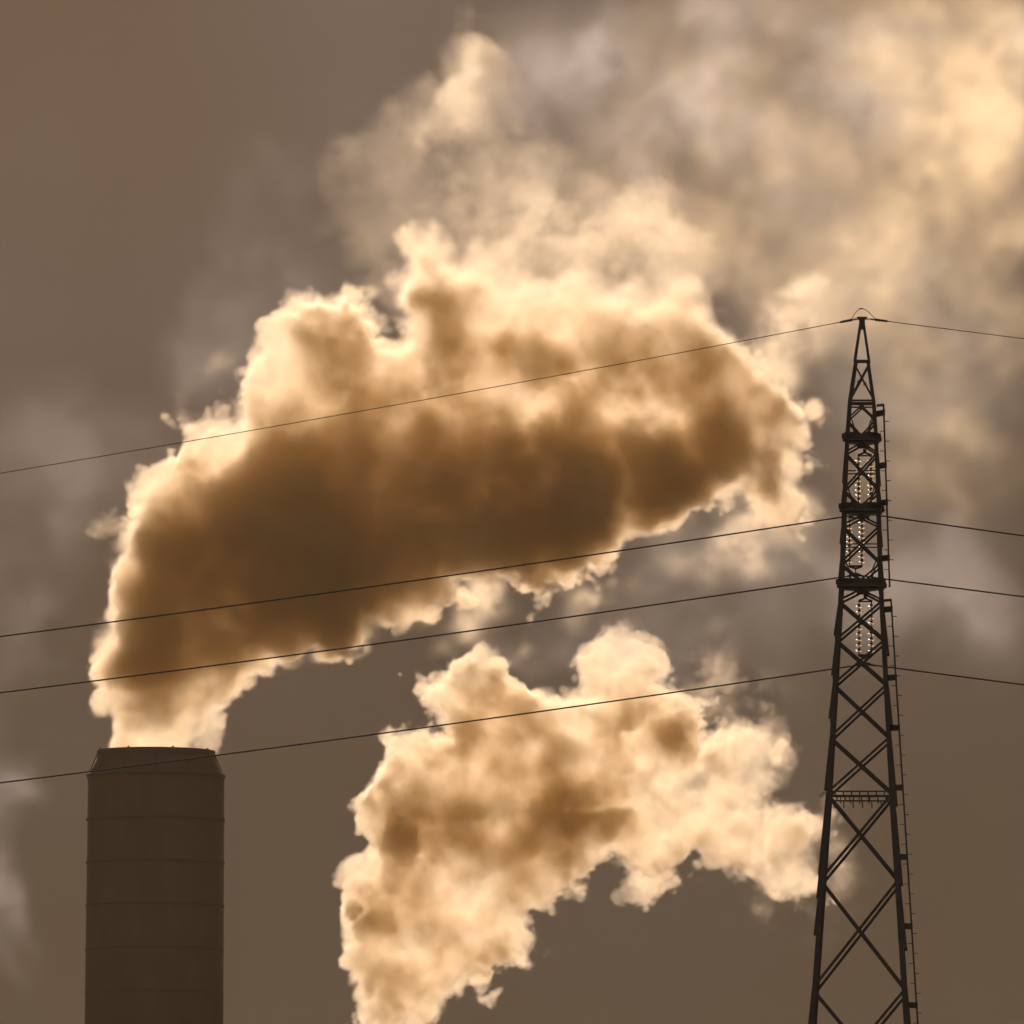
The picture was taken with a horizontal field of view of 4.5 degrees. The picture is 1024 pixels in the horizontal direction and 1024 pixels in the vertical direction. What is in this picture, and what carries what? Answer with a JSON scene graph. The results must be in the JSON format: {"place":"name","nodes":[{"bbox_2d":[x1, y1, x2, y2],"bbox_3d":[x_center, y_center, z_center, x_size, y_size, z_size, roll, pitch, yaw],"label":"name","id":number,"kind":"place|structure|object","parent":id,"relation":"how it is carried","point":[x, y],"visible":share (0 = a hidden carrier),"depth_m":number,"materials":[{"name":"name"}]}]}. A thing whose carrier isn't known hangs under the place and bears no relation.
{"place":"outdoors","nodes":[
{"label":"outdoors","id":0,"kind":"place"},
{"bbox_2d":[0,0,1023,1023],"label":"sky","id":1,"kind":"structure","parent":0,"point":[218,217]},
{"label":"ground","id":2,"kind":"structure","parent":0,"visible":0},
{"bbox_2d":[85,746,224,1023],"bbox_3d":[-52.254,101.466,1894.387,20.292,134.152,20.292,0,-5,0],"label":"chimney","id":3,"kind":"object","parent":2,"relation":"on","point":[155,907],"visible":0.98,"depth_m":1890.10,"materials":[{"name":"concrete"}]},
{"bbox_2d":[808,317,921,1023],"bbox_3d":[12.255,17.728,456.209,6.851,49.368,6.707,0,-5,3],"label":"transmission tower","id":4,"kind":"structure","parent":2,"relation":"on","point":[863,511],"depth_m":456.66,"materials":[{"name":"metal"}]},
{"bbox_2d":[0,318,856,473],"bbox_3d":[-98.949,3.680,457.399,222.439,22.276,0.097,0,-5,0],"label":"earth wire","id":5,"kind":"object","parent":4,"relation":"attached to","point":[848,320],"visible":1,"depth_m":458.12,"materials":[{"name":"metal"}]},
{"bbox_2d":[846,515,865,576],"bbox_3d":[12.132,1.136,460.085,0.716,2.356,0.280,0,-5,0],"label":"insulator string","id":6,"kind":"object","parent":4,"relation":"hanging from","point":[861,551],"visible":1,"depth_m":460.01,"materials":[{"name":"ceramic"}]},
{"bbox_2d":[0,575,1023,692],"bbox_3d":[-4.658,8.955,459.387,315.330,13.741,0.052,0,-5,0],"label":"power line","id":7,"kind":"object","parent":6,"relation":"hanging from","point":[496,627],"visible":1,"depth_m":459.80,"materials":[{"name":"metal"}]},
{"bbox_2d":[855,595,874,665],"bbox_3d":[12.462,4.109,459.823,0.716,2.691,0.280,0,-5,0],"label":"insulator string","id":8,"kind":"object","parent":4,"relation":"hanging from","point":[871,639],"visible":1,"depth_m":459.76,"materials":[{"name":"ceramic"}]},
{"bbox_2d":[0,664,1023,783],"bbox_3d":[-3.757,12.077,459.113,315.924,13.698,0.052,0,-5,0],"label":"power line","id":9,"kind":"object","parent":8,"relation":"hanging from","point":[498,717],"visible":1,"depth_m":459.52,"materials":[{"name":"metal"}]},
{"bbox_2d":[855,449,874,515],"bbox_3d":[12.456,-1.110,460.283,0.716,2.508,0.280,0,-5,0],"label":"insulator string","id":10,"kind":"object","parent":4,"relation":"hanging from","point":[858,460],"visible":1,"depth_m":460.26,"materials":[{"name":"ceramic"}]},
{"bbox_2d":[0,515,1023,636],"bbox_3d":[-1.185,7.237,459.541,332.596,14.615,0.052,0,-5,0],"label":"power line","id":11,"kind":"object","parent":10,"relation":"hanging from","point":[499,568],"visible":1,"depth_m":459.98,"materials":[{"name":"metal"}]},
{"bbox_2d":[865,318,1023,338],"bbox_3d":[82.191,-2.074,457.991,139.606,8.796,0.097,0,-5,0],"label":"earth wire","id":12,"kind":"object","parent":4,"relation":"attached to","point":[878,320],"visible":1,"depth_m":458.34,"materials":[{"name":"metal"}]}
]}

